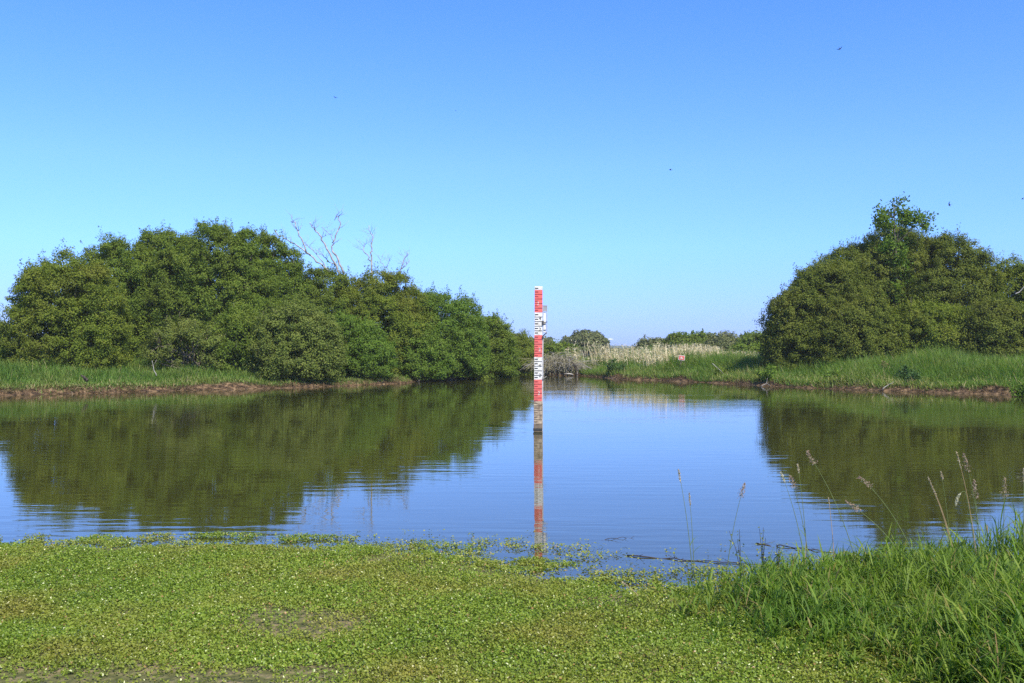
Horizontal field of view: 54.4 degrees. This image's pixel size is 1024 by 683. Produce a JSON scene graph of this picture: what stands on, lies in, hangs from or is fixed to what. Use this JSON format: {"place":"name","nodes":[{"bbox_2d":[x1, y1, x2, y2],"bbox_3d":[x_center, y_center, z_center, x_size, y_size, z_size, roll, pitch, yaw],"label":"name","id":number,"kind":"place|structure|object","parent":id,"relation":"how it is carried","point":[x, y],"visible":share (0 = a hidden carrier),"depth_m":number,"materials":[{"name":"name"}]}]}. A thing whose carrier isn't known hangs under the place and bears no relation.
{"place":"outdoors","nodes":[
{"label":"outdoors","id":0,"kind":"place"},
{"bbox_2d":[0,352,1014,682],"bbox_3d":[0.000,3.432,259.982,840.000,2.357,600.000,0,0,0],"label":"ground","id":1,"kind":"structure","parent":0,"point":[264,676],"depth_m":6.11,"materials":[{"name":"green plant"}]},
{"bbox_2d":[0,311,9,360],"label":"shrub","id":2,"kind":"object","parent":1,"relation":"on","point":[4,324],"visible":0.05,"depth_m":49.40,"materials":[{"name":"green plant"}]},
{"bbox_2d":[30,354,55,369],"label":"leafy plant","id":3,"kind":"object","parent":1,"relation":"on","point":[43,361],"visible":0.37,"depth_m":44.58,"materials":[{"name":"green plant"}]},
{"bbox_2d":[0,238,136,370],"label":"shrub","id":4,"kind":"object","parent":1,"relation":"on","point":[63,309],"visible":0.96,"depth_m":45.55,"materials":[{"name":"green plant"}]},
{"bbox_2d":[65,225,180,359],"bbox_3d":[-21.002,-2.139,53.149,7.102,7.899,6.180,0,0,0],"label":"shrub","id":5,"kind":"object","parent":1,"relation":"on","point":[115,254],"visible":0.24,"depth_m":51.64,"materials":[{"name":"green plant"}]},
{"bbox_2d":[117,220,206,358],"bbox_3d":[-19.074,-2.469,55.001,6.180,8.508,5.673,0,0,0],"label":"shrub","id":6,"kind":"object","parent":1,"relation":"on","point":[158,239],"visible":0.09,"depth_m":53.88,"materials":[{"name":"green plant"}]},
{"bbox_2d":[137,307,238,371],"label":"shrub","id":7,"kind":"object","parent":1,"relation":"on","point":[184,329],"visible":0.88,"depth_m":47.70,"materials":[{"name":"green plant"}]},
{"bbox_2d":[137,216,287,364],"bbox_3d":[-15.642,-2.504,52.384,7.935,8.432,7.261,0,0,0],"label":"shrub","id":8,"kind":"object","parent":1,"relation":"on","point":[203,266],"visible":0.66,"depth_m":50.82,"materials":[{"name":"green plant"}]},
{"bbox_2d":[0,355,459,393],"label":"bank grass","id":9,"kind":"structure","parent":1,"relation":"on","point":[16,375],"depth_m":44.14,"materials":[{"name":"green plant"}]},
{"bbox_2d":[0,375,461,394],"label":"shoreline","id":10,"kind":"structure","parent":1,"relation":"on","point":[186,388],"depth_m":43.20,"materials":[{"name":"brown soil"}]},
{"bbox_2d":[201,303,280,372],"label":"shrub","id":11,"kind":"object","parent":1,"relation":"on","point":[234,325],"visible":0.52,"depth_m":47.93,"materials":[{"name":"green plant"}]},
{"bbox_2d":[208,223,317,321],"bbox_3d":[-13.580,-2.295,54.423,6.384,8.280,5.858,0,0,0],"label":"shrub","id":12,"kind":"object","parent":1,"relation":"on","point":[287,274],"visible":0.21,"depth_m":53.71,"materials":[{"name":"green plant"}]},
{"bbox_2d":[238,284,351,380],"bbox_3d":[-10.396,-0.291,48.180,5.215,4.958,4.618,0,-1,-33],"label":"shrub","id":13,"kind":"object","parent":1,"relation":"on","point":[302,348],"visible":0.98,"depth_m":46.99,"materials":[{"name":"green plant"}]},
{"bbox_2d":[273,210,344,288],"bbox_3d":[-11.394,-2.868,55.700,4.398,9.641,2.296,0,0,-12],"label":"dead tree","id":14,"kind":"object","parent":1,"relation":"on","point":[320,252],"visible":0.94,"depth_m":55.62,"materials":[{"name":"grey wood"}]},
{"bbox_2d":[286,261,357,325],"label":"shrub","id":15,"kind":"object","parent":1,"relation":"on","point":[321,289],"visible":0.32,"depth_m":54.60,"materials":[{"name":"green plant"}]},
{"bbox_2d":[348,227,375,274],"bbox_3d":[-8.456,-2.325,57.187,1.655,8.911,1.398,0,0,19],"label":"dead tree","id":16,"kind":"object","parent":1,"relation":"on","point":[370,246],"visible":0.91,"depth_m":57.02,"materials":[{"name":"grey wood"}]},
{"bbox_2d":[323,307,401,377],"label":"shrub","id":17,"kind":"object","parent":1,"relation":"on","point":[369,349],"visible":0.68,"depth_m":50.42,"materials":[{"name":"green plant"}]},
{"bbox_2d":[331,261,441,375],"bbox_3d":[-7.367,-1.133,56.030,7.174,6.680,5.982,0,0,0],"label":"shrub","id":18,"kind":"object","parent":1,"relation":"on","point":[379,299],"visible":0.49,"depth_m":54.45,"materials":[{"name":"green plant"}]},
{"bbox_2d":[372,249,409,287],"bbox_3d":[-7.242,-1.652,57.378,2.772,7.672,1.108,0,0,0],"label":"dead tree","id":19,"kind":"object","parent":1,"relation":"on","point":[399,260],"visible":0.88,"depth_m":57.51,"materials":[{"name":"grey wood"}]},
{"bbox_2d":[386,316,459,381],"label":"shrub","id":20,"kind":"object","parent":1,"relation":"on","point":[418,372],"visible":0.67,"depth_m":54.34,"materials":[{"name":"green plant"}]},
{"bbox_2d":[390,281,492,380],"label":"shrub","id":21,"kind":"object","parent":1,"relation":"on","point":[469,341],"visible":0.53,"depth_m":56.17,"materials":[{"name":"green plant"}]},
{"bbox_2d":[453,308,521,378],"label":"shrub","id":22,"kind":"object","parent":1,"relation":"on","point":[501,340],"visible":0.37,"depth_m":61.00,"materials":[{"name":"green plant"}]},
{"bbox_2d":[0,530,1013,682],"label":"cress","id":23,"kind":"object","parent":1,"relation":"on","point":[151,562],"visible":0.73,"depth_m":6.24,"materials":[{"name":"green plant"}]},
{"bbox_2d":[490,328,533,373],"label":"shrub","id":24,"kind":"object","parent":1,"relation":"on","point":[522,339],"visible":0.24,"depth_m":70.12,"materials":[{"name":"green plant"}]},
{"bbox_2d":[524,335,551,350],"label":"shrub","id":25,"kind":"object","parent":1,"relation":"on","point":[545,340],"depth_m":95.17,"materials":[{"name":"green plant"}]},
{"bbox_2d":[519,352,602,375],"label":"brush pile","id":26,"kind":"object","parent":1,"relation":"on","point":[558,365],"visible":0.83,"depth_m":66.95,"materials":[{"name":"beige plant"}]},
{"bbox_2d":[543,338,582,361],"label":"shrub","id":27,"kind":"object","parent":1,"relation":"on","point":[553,347],"visible":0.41,"depth_m":91.03,"materials":[{"name":"green plant"}]},
{"bbox_2d":[561,335,582,351],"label":"tree","id":28,"kind":"object","parent":1,"relation":"on","point":[565,337],"visible":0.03,"depth_m":149.38,"materials":[{"name":"green plant"}]},
{"bbox_2d":[529,336,631,351],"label":"wood","id":29,"kind":"object","parent":1,"relation":"on","point":[550,337],"visible":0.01,"depth_m":281.75,"materials":[{"name":"green plant"}]},
{"bbox_2d":[564,328,609,356],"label":"tree","id":30,"kind":"object","parent":1,"relation":"on","point":[584,336],"visible":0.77,"depth_m":138.47,"materials":[{"name":"green plant"}]},
{"bbox_2d":[604,357,618,373],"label":"leafy plant","id":31,"kind":"object","parent":1,"relation":"on","point":[610,369],"visible":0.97,"depth_m":61.41,"materials":[{"name":"green plant"}]},
{"bbox_2d":[618,362,626,372],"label":"leafy plant","id":32,"kind":"object","parent":1,"relation":"on","point":[621,367],"visible":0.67,"depth_m":60.70,"materials":[{"name":"green plant"}]},
{"bbox_2d":[630,334,662,349],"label":"shrub","id":33,"kind":"object","parent":1,"relation":"on","point":[648,342],"visible":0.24,"depth_m":111.15,"materials":[{"name":"green plant"}]},
{"bbox_2d":[564,340,756,366],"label":"dry reeds","id":34,"kind":"object","parent":1,"relation":"on","point":[654,353],"visible":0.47,"depth_m":64.58,"materials":[{"name":"beige plant"}]},
{"bbox_2d":[678,355,684,368],"bbox_3d":[9.841,1.445,58.184,0.360,1.287,0.094,9,1,12],"label":"notice sign","id":35,"kind":"object","parent":1,"relation":"on","point":[681,357],"visible":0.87,"depth_m":58.14,"materials":[{"name":"pink metal"}]},
{"bbox_2d":[657,328,715,349],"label":"shrub","id":36,"kind":"object","parent":1,"relation":"on","point":[673,338],"visible":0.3,"depth_m":106.67,"materials":[{"name":"green plant"}]},
{"bbox_2d":[688,341,731,353],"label":"shrub","id":37,"kind":"object","parent":1,"relation":"on","point":[720,345],"visible":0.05,"depth_m":87.26,"materials":[{"name":"green plant"}]},
{"bbox_2d":[699,330,742,344],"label":"shrub","id":38,"kind":"object","parent":1,"relation":"on","point":[730,338],"visible":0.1,"depth_m":103.17,"materials":[{"name":"green plant"}]},
{"bbox_2d":[712,366,729,375],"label":"leafy plant","id":39,"kind":"object","parent":1,"relation":"on","point":[724,370],"visible":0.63,"depth_m":53.62,"materials":[{"name":"green plant"}]},
{"bbox_2d":[726,482,745,573],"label":"grass stalk","id":40,"kind":"object","parent":1,"relation":"on","point":[742,490],"depth_m":7.59,"materials":[{"name":"plant"}]},
{"bbox_2d":[727,342,762,353],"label":"shrub","id":41,"kind":"object","parent":1,"relation":"on","point":[744,347],"visible":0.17,"depth_m":82.89,"materials":[{"name":"green plant"}]},
{"bbox_2d":[733,330,782,346],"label":"shrub","id":42,"kind":"object","parent":1,"relation":"on","point":[749,338],"visible":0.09,"depth_m":98.83,"materials":[{"name":"green plant"}]},
{"bbox_2d":[754,363,776,380],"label":"leafy plant","id":43,"kind":"object","parent":1,"relation":"on","point":[764,375],"visible":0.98,"depth_m":48.79,"materials":[{"name":"green plant"}]},
{"bbox_2d":[571,371,1009,393],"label":"shoreline","id":44,"kind":"structure","parent":1,"relation":"on","point":[983,389],"depth_m":46.53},
{"bbox_2d":[570,341,1023,390],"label":"bank grass","id":45,"kind":"structure","parent":1,"relation":"on","point":[941,368],"depth_m":46.73,"materials":[{"name":"green plant"}]},
{"bbox_2d":[753,271,843,369],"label":"shrub","id":46,"kind":"object","parent":1,"relation":"on","point":[779,330],"visible":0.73,"depth_m":51.05,"materials":[{"name":"green plant"}]},
{"bbox_2d":[780,252,877,362],"bbox_3d":[16.908,-1.460,52.964,5.715,6.546,4.940,0,0,0],"label":"shrub","id":47,"kind":"object","parent":1,"relation":"on","point":[836,277],"visible":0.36,"depth_m":51.94,"materials":[{"name":"green plant"}]},
{"bbox_2d":[821,368,841,378],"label":"leafy plant","id":48,"kind":"object","parent":1,"relation":"on","point":[831,373],"visible":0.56,"depth_m":45.86,"materials":[{"name":"green plant"}]},
{"bbox_2d":[641,498,1023,682],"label":"tall grass","id":49,"kind":"structure","parent":1,"relation":"on","point":[983,594],"depth_m":6.18,"materials":[{"name":"green plant"}]},
{"bbox_2d":[678,469,695,576],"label":"grass stalk","id":50,"kind":"object","parent":49,"relation":"on","point":[686,518],"depth_m":7.59,"materials":[{"name":"plant"}]},
{"bbox_2d":[780,472,802,546],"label":"grass stalk","id":51,"kind":"object","parent":49,"relation":"on","point":[782,475],"depth_m":7.69,"materials":[{"name":"plant"}]},
{"bbox_2d":[789,475,808,556],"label":"grass stalk","id":52,"kind":"object","parent":49,"relation":"on","point":[791,478],"depth_m":7.74,"materials":[{"name":"plant"}]},
{"bbox_2d":[797,463,807,558],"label":"grass stalk","id":53,"kind":"object","parent":49,"relation":"on","point":[802,504],"depth_m":7.89,"materials":[{"name":"plant"}]},
{"bbox_2d":[806,450,854,556],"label":"grass stalk","id":54,"kind":"object","parent":49,"relation":"on","point":[830,492],"depth_m":7.89,"materials":[{"name":"plant"}]},
{"bbox_2d":[828,497,833,555],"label":"grass stalk","id":55,"kind":"object","parent":49,"relation":"on","point":[831,525],"depth_m":7.69,"materials":[{"name":"plant"}]},
{"bbox_2d":[845,500,906,562],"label":"grass stalk","id":56,"kind":"object","parent":49,"relation":"on","point":[856,507],"depth_m":7.49,"materials":[{"name":"plant"}]},
{"bbox_2d":[857,476,913,555],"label":"grass stalk","id":57,"kind":"object","parent":49,"relation":"on","point":[859,477],"depth_m":7.59,"materials":[{"name":"plant"}]},
{"bbox_2d":[928,478,952,546],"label":"grass stalk","id":58,"kind":"object","parent":49,"relation":"on","point":[941,508],"depth_m":7.39,"materials":[{"name":"plant"}]},
{"bbox_2d":[931,485,949,540],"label":"grass stalk","id":59,"kind":"object","parent":49,"relation":"on","point":[942,514],"depth_m":7.44,"materials":[{"name":"plant"}]},
{"bbox_2d":[940,472,950,554],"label":"grass stalk","id":60,"kind":"object","parent":49,"relation":"on","point":[941,475],"depth_m":7.49,"materials":[{"name":"plant"}]},
{"bbox_2d":[955,491,974,555],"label":"grass stalk","id":61,"kind":"object","parent":49,"relation":"on","point":[957,496],"depth_m":7.39,"materials":[{"name":"plant"}]},
{"bbox_2d":[956,451,976,555],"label":"grass stalk","id":62,"kind":"object","parent":49,"relation":"on","point":[968,501],"depth_m":7.39,"materials":[{"name":"plant"}]},
{"bbox_2d":[962,453,982,555],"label":"grass stalk","id":63,"kind":"object","parent":49,"relation":"on","point":[973,495],"depth_m":7.44,"materials":[{"name":"plant"}]},
{"bbox_2d":[971,479,978,556],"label":"grass stalk","id":64,"kind":"object","parent":49,"relation":"on","point":[974,484],"depth_m":7.49,"materials":[{"name":"plant"}]},
{"bbox_2d":[999,477,1008,551],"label":"grass stalk","id":65,"kind":"object","parent":49,"relation":"on","point":[1004,485],"depth_m":7.59,"materials":[{"name":"plant"}]},
{"bbox_2d":[1022,468,1023,548],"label":"grass stalk","id":66,"kind":"object","parent":49,"relation":"on","point":[1023,506],"depth_m":7.59,"materials":[{"name":"green plant"}]},
{"bbox_2d":[795,287,909,366],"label":"shrub","id":67,"kind":"object","parent":1,"relation":"on","point":[872,319],"visible":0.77,"depth_m":49.98,"materials":[{"name":"green plant"}]},
{"bbox_2d":[813,233,913,311],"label":"shrub","id":68,"kind":"object","parent":1,"relation":"on","point":[850,251],"visible":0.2,"depth_m":54.50,"materials":[{"name":"green plant"}]},
{"bbox_2d":[868,191,938,310],"bbox_3d":[21.417,-3.289,54.693,3.706,9.905,2.520,0,0,0],"label":"young tree","id":69,"kind":"object","parent":1,"relation":"on","point":[903,219],"visible":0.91,"depth_m":54.40,"materials":[{"name":"green plant"}]},
{"bbox_2d":[891,364,916,380],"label":"leafy plant","id":70,"kind":"object","parent":1,"relation":"on","point":[905,370],"visible":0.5,"depth_m":43.32,"materials":[{"name":"green plant"}]},
{"bbox_2d":[860,222,955,305],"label":"shrub","id":71,"kind":"object","parent":1,"relation":"on","point":[914,235],"visible":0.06,"depth_m":56.23,"materials":[{"name":"green plant"}]},
{"bbox_2d":[904,370,923,382],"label":"leafy plant","id":72,"kind":"object","parent":1,"relation":"on","point":[915,375],"visible":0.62,"depth_m":42.44,"materials":[{"name":"green plant"}]},
{"bbox_2d":[878,293,991,358],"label":"shrub","id":73,"kind":"object","parent":1,"relation":"on","point":[931,324],"visible":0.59,"depth_m":50.11,"materials":[{"name":"green plant"}]},
{"bbox_2d":[887,222,1008,349],"bbox_3d":[24.028,-2.401,55.599,7.860,8.229,6.645,0,0,0],"label":"shrub","id":74,"kind":"object","parent":1,"relation":"on","point":[962,280],"visible":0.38,"depth_m":53.84,"materials":[{"name":"green plant"}]},
{"bbox_2d":[949,291,1023,359],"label":"shrub","id":75,"kind":"object","parent":1,"relation":"on","point":[991,330],"visible":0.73,"depth_m":49.03,"materials":[{"name":"green plant"}]},
{"bbox_2d":[972,249,1023,313],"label":"shrub","id":76,"kind":"object","parent":1,"relation":"on","point":[1014,275],"visible":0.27,"depth_m":53.27,"materials":[{"name":"green plant"}]},
{"bbox_2d":[1008,381,1023,396],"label":"leafy plant","id":77,"kind":"object","parent":1,"relation":"on","point":[1019,391],"visible":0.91,"depth_m":37.39,"materials":[{"name":"green plant"}]},
{"bbox_2d":[0,374,1023,598],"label":"water","id":78,"kind":"structure","parent":0,"point":[598,460],"depth_m":15.10,"materials":[{"name":"blue liquid"}]},
{"bbox_2d":[0,528,862,599],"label":"pond weed","id":79,"kind":"object","parent":78,"relation":"on","point":[184,543],"visible":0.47,"depth_m":8.52,"materials":[{"name":"green plant"}]},
{"bbox_2d":[533,286,546,431],"bbox_3d":[0.614,0.728,21.723,0.295,3.863,0.165,0,0,-2],"label":"water gauge","id":80,"kind":"object","parent":78,"relation":"in","point":[538,375],"visible":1,"depth_m":21.67,"materials":[{"name":"red metal"}]},
{"bbox_2d":[689,493,701,577],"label":"grass stalk","id":81,"kind":"object","parent":78,"relation":"on","point":[692,532],"depth_m":7.64,"materials":[{"name":"plant"}]},
{"bbox_2d":[627,554,776,566],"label":"floating branch","id":82,"kind":"object","parent":78,"relation":"on","point":[684,560],"visible":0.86,"depth_m":8.45,"materials":[{"name":"brown wood"}]},
{"bbox_2d":[729,529,743,567],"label":"water plant","id":83,"kind":"object","parent":78,"relation":"in","point":[738,547],"visible":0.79,"depth_m":8.18,"materials":[{"name":"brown plant"}]},
{"bbox_2d":[755,527,765,561],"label":"water plant","id":84,"kind":"object","parent":78,"relation":"in","point":[762,555],"visible":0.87,"depth_m":8.23,"materials":[{"name":"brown plant"}]},
{"bbox_2d":[775,543,783,566],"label":"water plant","id":85,"kind":"object","parent":78,"relation":"in","point":[779,559],"visible":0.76,"depth_m":8.12,"materials":[{"name":"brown plant"}]},
{"bbox_2d":[757,541,832,552],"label":"floating branch","id":86,"kind":"object","parent":78,"relation":"on","point":[791,547],"visible":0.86,"depth_m":9.01,"materials":[{"name":"brown wood"}]},
{"bbox_2d":[0,0,1023,345],"label":"sky","id":87,"kind":"structure","parent":0,"point":[551,166],"materials":[{"name":"blue"}]},
{"bbox_2d":[608,345,630,347],"bbox_3d":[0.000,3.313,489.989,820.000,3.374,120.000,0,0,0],"label":"hills","id":88,"kind":"structure","parent":0,"point":[619,346],"depth_m":479.52,"materials":[{"name":"grey"}]}
]}

